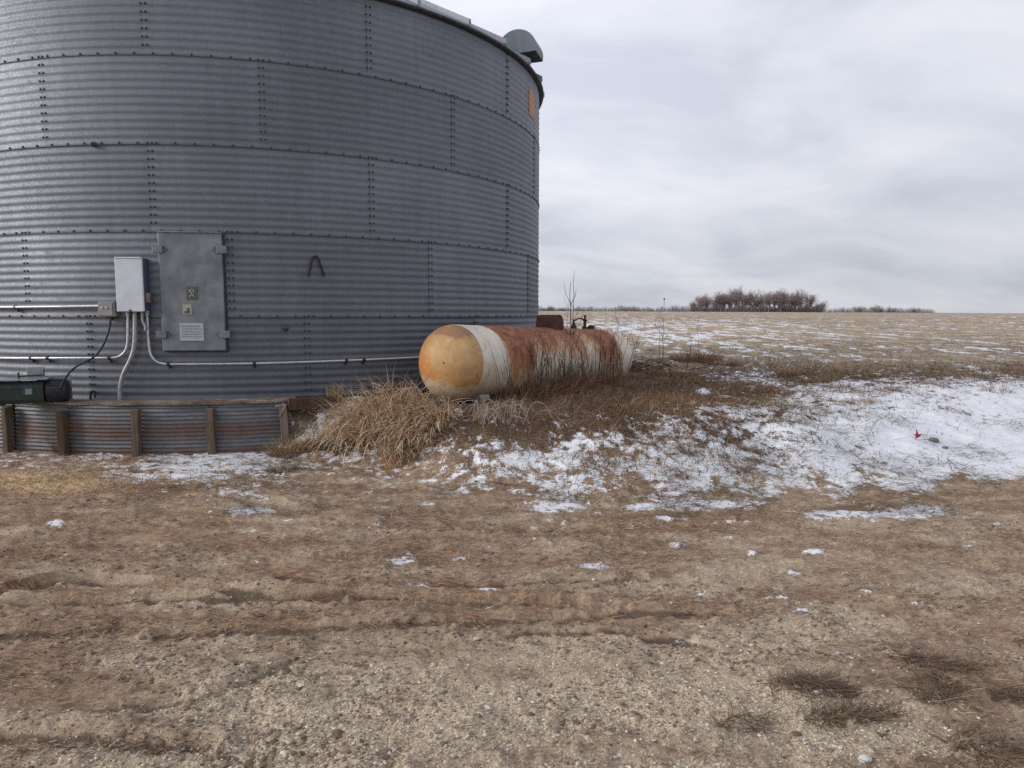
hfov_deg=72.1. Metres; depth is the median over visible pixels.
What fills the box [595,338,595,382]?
weed stalk
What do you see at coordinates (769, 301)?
bare tree
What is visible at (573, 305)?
sapling
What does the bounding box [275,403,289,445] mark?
end post
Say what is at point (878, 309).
bare tree
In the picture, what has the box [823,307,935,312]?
distant treeline
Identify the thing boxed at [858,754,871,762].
white stone
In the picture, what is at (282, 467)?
olive grass clump
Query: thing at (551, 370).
weed stalk
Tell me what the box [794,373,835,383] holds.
grass tuft
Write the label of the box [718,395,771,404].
grass tuft
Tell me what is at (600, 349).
weed stalk
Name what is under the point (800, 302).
bare tree
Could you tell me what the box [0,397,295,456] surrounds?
retaining wall
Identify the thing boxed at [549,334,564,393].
weed stalk
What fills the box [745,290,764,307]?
bare tree
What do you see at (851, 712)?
flattened weeds
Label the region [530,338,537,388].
weed stalk
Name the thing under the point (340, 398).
upright grass tuft
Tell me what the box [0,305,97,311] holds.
conduit
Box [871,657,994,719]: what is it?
flattened weeds
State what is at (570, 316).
sapling
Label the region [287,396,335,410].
timber beam
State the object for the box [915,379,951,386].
grass tuft
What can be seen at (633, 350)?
weed stalk
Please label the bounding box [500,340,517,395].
weed stalk
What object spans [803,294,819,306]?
bare tree
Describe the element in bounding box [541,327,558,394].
weed stalk
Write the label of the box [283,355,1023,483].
dry grass
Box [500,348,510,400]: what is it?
weed stalk
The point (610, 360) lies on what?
weed stalk
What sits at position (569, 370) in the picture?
weed stalk
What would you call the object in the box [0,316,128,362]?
conduit
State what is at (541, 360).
weed stalk
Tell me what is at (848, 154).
sky
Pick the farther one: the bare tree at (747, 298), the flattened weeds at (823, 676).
the bare tree at (747, 298)
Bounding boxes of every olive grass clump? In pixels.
[258,426,316,458]
[259,459,308,473]
[285,417,346,452]
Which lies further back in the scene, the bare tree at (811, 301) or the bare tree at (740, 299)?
the bare tree at (811, 301)
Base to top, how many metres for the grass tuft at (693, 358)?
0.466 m
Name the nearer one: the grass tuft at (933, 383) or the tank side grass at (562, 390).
the tank side grass at (562, 390)
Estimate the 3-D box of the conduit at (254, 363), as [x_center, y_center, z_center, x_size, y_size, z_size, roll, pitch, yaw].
[-2.729,-0.640,10.018,4.406,0.756,0.493,-3,6,-24]
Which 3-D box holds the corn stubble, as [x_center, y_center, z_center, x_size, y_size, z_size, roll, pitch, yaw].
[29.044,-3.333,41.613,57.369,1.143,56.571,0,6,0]
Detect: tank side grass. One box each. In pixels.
[492,375,565,400]
[517,369,585,394]
[552,366,612,389]
[582,366,636,385]
[611,373,648,382]
[624,369,663,379]
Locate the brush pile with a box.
[629,358,717,372]
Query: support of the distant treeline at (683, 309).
on the ground at (974, 429)
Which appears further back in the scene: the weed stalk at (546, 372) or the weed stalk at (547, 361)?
the weed stalk at (547, 361)
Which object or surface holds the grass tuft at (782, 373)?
on the ground at (974, 429)
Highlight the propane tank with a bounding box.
[419,315,631,402]
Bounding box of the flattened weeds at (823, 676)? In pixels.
[751,657,887,713]
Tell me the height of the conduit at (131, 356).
1.202 m
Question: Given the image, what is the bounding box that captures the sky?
[426,0,1023,312]
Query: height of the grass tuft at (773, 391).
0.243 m
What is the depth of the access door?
9.27 m
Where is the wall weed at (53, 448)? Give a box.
[43,419,74,452]
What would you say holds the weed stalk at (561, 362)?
on the ground at (974, 429)
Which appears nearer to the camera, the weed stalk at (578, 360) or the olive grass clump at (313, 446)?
the olive grass clump at (313, 446)
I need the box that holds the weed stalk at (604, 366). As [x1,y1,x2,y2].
[601,348,606,384]
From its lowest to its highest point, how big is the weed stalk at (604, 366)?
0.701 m
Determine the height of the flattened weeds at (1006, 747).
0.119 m
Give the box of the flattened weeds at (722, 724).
[699,694,805,748]
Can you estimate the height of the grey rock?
0.072 m
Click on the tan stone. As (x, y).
(476, 638)
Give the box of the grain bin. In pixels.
[0,0,544,398]
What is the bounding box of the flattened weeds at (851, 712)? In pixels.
[797,684,929,737]
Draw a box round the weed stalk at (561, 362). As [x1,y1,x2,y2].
[554,338,566,387]
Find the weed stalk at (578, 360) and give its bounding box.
[578,334,578,383]
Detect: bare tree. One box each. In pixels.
[693,295,709,305]
[697,296,712,306]
[709,294,729,308]
[711,293,731,305]
[713,292,731,309]
[728,287,743,303]
[730,292,751,307]
[736,285,757,307]
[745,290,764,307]
[755,292,770,305]
[760,291,775,311]
[765,290,783,308]
[774,287,795,311]
[779,288,807,307]
[793,290,805,306]
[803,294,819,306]
[813,301,828,309]
[852,306,866,311]
[871,305,886,312]
[908,307,919,312]
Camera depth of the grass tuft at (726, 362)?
15.56 m
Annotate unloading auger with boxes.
[0,367,72,405]
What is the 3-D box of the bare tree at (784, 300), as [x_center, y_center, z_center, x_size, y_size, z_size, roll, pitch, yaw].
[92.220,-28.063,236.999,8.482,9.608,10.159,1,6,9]
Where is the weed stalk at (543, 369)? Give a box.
[540,333,554,397]
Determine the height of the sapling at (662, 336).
1.234 m
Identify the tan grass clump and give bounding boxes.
[289,362,465,467]
[298,383,376,458]
[362,417,442,465]
[373,390,471,454]
[377,459,403,469]
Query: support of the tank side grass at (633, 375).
on the ground at (974, 429)
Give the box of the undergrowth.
[689,302,823,311]
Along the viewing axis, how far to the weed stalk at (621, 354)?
12.37 m
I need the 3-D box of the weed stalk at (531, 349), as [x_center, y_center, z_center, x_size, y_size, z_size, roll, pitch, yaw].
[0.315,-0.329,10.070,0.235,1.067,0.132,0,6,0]
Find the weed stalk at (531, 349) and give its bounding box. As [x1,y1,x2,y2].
[526,327,541,380]
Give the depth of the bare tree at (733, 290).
250.05 m
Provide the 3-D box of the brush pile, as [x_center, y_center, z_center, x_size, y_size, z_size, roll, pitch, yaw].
[2.776,-0.394,14.275,2.158,0.411,1.683,-1,6,-13]
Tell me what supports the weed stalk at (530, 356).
on the ground at (974, 429)
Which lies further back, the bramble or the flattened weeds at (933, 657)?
the bramble
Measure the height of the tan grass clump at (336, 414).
0.980 m
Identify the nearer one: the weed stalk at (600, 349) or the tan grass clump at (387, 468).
the tan grass clump at (387, 468)
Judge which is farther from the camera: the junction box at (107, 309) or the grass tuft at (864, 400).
the grass tuft at (864, 400)
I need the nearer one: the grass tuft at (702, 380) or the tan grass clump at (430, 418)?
the tan grass clump at (430, 418)
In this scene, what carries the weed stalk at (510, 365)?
on the ground at (974, 429)
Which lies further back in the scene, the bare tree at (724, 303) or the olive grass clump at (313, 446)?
the bare tree at (724, 303)
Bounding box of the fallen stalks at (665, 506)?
[110,368,1023,518]
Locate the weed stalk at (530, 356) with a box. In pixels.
[522,334,535,386]
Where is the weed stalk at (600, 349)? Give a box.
[599,328,602,382]
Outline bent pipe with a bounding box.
[89,390,95,399]
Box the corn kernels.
[0,454,208,523]
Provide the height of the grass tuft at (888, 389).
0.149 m
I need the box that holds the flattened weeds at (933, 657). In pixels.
[885,639,1006,686]
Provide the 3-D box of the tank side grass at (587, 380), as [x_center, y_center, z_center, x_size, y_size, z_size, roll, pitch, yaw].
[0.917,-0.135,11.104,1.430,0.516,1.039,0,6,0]
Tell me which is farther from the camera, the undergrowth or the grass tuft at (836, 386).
the undergrowth
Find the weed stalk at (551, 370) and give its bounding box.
[545,346,552,392]
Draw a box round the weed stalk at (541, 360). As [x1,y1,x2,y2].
[537,334,544,380]
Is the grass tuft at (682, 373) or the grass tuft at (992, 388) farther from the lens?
the grass tuft at (682, 373)
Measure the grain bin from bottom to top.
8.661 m
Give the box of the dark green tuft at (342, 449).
[329,436,358,455]
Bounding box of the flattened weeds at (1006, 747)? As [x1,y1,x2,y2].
[900,708,1023,767]
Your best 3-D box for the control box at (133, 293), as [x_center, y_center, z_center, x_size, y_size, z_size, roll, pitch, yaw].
[-4.939,-1.274,9.211,0.413,0.755,0.194,0,6,0]
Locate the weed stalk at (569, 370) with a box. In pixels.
[569,343,574,393]
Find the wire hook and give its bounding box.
[307,255,324,275]
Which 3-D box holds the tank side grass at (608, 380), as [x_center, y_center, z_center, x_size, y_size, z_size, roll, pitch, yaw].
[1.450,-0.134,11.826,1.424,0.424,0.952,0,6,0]
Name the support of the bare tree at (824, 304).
on the ground at (974, 429)
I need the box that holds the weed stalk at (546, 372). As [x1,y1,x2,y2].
[544,347,548,394]
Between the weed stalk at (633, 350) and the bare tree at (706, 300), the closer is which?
the weed stalk at (633, 350)
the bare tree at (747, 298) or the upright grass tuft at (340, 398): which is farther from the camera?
the bare tree at (747, 298)
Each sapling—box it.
[562,283,579,341]
[564,279,583,333]
[658,315,665,374]
[685,333,693,373]
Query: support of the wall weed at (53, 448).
on the ground at (974, 429)
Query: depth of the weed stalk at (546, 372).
9.93 m
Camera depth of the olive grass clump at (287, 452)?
8.97 m
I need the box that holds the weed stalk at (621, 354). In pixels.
[611,328,625,375]
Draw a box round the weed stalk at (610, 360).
[607,337,613,379]
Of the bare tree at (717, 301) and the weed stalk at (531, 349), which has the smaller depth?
the weed stalk at (531, 349)
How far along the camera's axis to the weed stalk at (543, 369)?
10.03 m
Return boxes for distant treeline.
[538,305,689,311]
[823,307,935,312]
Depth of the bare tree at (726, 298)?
257.02 m
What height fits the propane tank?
1.420 m
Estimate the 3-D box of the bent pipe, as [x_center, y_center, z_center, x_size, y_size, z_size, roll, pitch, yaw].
[-5.591,0.148,9.387,0.101,0.134,0.027,1,6,7]
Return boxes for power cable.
[59,317,110,389]
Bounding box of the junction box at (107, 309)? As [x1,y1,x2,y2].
[98,301,119,320]
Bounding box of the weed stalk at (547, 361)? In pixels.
[541,339,550,389]
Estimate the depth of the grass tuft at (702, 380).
12.22 m
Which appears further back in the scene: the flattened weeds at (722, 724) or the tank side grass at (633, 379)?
the tank side grass at (633, 379)
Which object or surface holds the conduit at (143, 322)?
attached to the control box at (133, 293)
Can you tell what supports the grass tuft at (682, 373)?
on the ground at (974, 429)
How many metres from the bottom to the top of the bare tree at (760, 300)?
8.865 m
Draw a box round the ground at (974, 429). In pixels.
[0,311,1023,767]
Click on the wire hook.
(319, 262)
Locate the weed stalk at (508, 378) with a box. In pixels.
[501,354,514,399]
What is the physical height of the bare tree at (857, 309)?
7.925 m
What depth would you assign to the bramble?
8.33 m
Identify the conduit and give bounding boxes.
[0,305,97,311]
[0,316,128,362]
[117,312,137,399]
[141,312,146,329]
[146,316,418,368]
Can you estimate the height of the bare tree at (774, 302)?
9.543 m
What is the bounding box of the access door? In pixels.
[152,231,229,351]
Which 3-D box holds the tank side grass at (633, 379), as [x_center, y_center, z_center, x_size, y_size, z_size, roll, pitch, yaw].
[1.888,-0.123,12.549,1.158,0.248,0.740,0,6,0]
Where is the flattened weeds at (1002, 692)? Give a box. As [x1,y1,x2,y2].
[968,671,1023,708]
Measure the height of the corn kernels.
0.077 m
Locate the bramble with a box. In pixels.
[455,398,560,424]
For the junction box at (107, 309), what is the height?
0.250 m
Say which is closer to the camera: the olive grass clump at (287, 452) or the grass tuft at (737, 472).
the grass tuft at (737, 472)
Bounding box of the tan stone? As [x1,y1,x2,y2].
[473,636,480,640]
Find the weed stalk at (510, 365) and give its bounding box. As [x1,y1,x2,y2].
[502,341,519,393]
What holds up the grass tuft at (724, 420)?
on the ground at (974, 429)
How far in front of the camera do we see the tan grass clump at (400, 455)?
8.29 m
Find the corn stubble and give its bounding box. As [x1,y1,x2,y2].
[564,317,1023,375]
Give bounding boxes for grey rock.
[929,437,938,442]
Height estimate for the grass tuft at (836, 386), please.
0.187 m
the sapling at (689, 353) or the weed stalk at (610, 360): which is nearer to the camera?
the weed stalk at (610, 360)
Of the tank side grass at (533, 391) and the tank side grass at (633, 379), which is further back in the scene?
the tank side grass at (633, 379)
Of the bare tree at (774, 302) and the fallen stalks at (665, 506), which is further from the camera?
the bare tree at (774, 302)
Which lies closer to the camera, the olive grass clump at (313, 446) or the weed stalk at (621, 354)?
the olive grass clump at (313, 446)
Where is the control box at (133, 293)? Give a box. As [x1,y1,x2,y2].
[114,257,150,315]
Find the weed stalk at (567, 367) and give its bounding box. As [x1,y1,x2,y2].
[563,346,571,385]
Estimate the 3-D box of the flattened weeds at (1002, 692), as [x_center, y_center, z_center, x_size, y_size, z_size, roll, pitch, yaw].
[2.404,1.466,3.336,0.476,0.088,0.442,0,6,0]
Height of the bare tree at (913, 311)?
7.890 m
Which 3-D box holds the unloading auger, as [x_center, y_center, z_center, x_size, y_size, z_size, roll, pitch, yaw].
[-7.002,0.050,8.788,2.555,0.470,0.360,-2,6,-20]
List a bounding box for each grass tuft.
[325,382,344,400]
[643,365,702,377]
[664,347,729,362]
[680,375,722,383]
[697,354,748,366]
[714,411,750,424]
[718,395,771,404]
[723,460,751,473]
[753,382,792,393]
[773,366,811,376]
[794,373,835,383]
[819,380,851,388]
[838,396,878,405]
[872,384,901,391]
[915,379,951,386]
[978,385,1017,393]
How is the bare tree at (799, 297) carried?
on the ground at (974, 429)
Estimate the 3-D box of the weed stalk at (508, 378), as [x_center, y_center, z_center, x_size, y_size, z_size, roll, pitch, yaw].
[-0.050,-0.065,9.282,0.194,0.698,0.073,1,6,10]
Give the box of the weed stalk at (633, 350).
[627,330,641,380]
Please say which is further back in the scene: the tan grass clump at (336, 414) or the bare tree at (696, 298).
the bare tree at (696, 298)
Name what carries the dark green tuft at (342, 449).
on the ground at (974, 429)
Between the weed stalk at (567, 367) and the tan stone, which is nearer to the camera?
the tan stone
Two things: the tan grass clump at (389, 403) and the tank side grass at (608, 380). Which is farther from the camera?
the tank side grass at (608, 380)

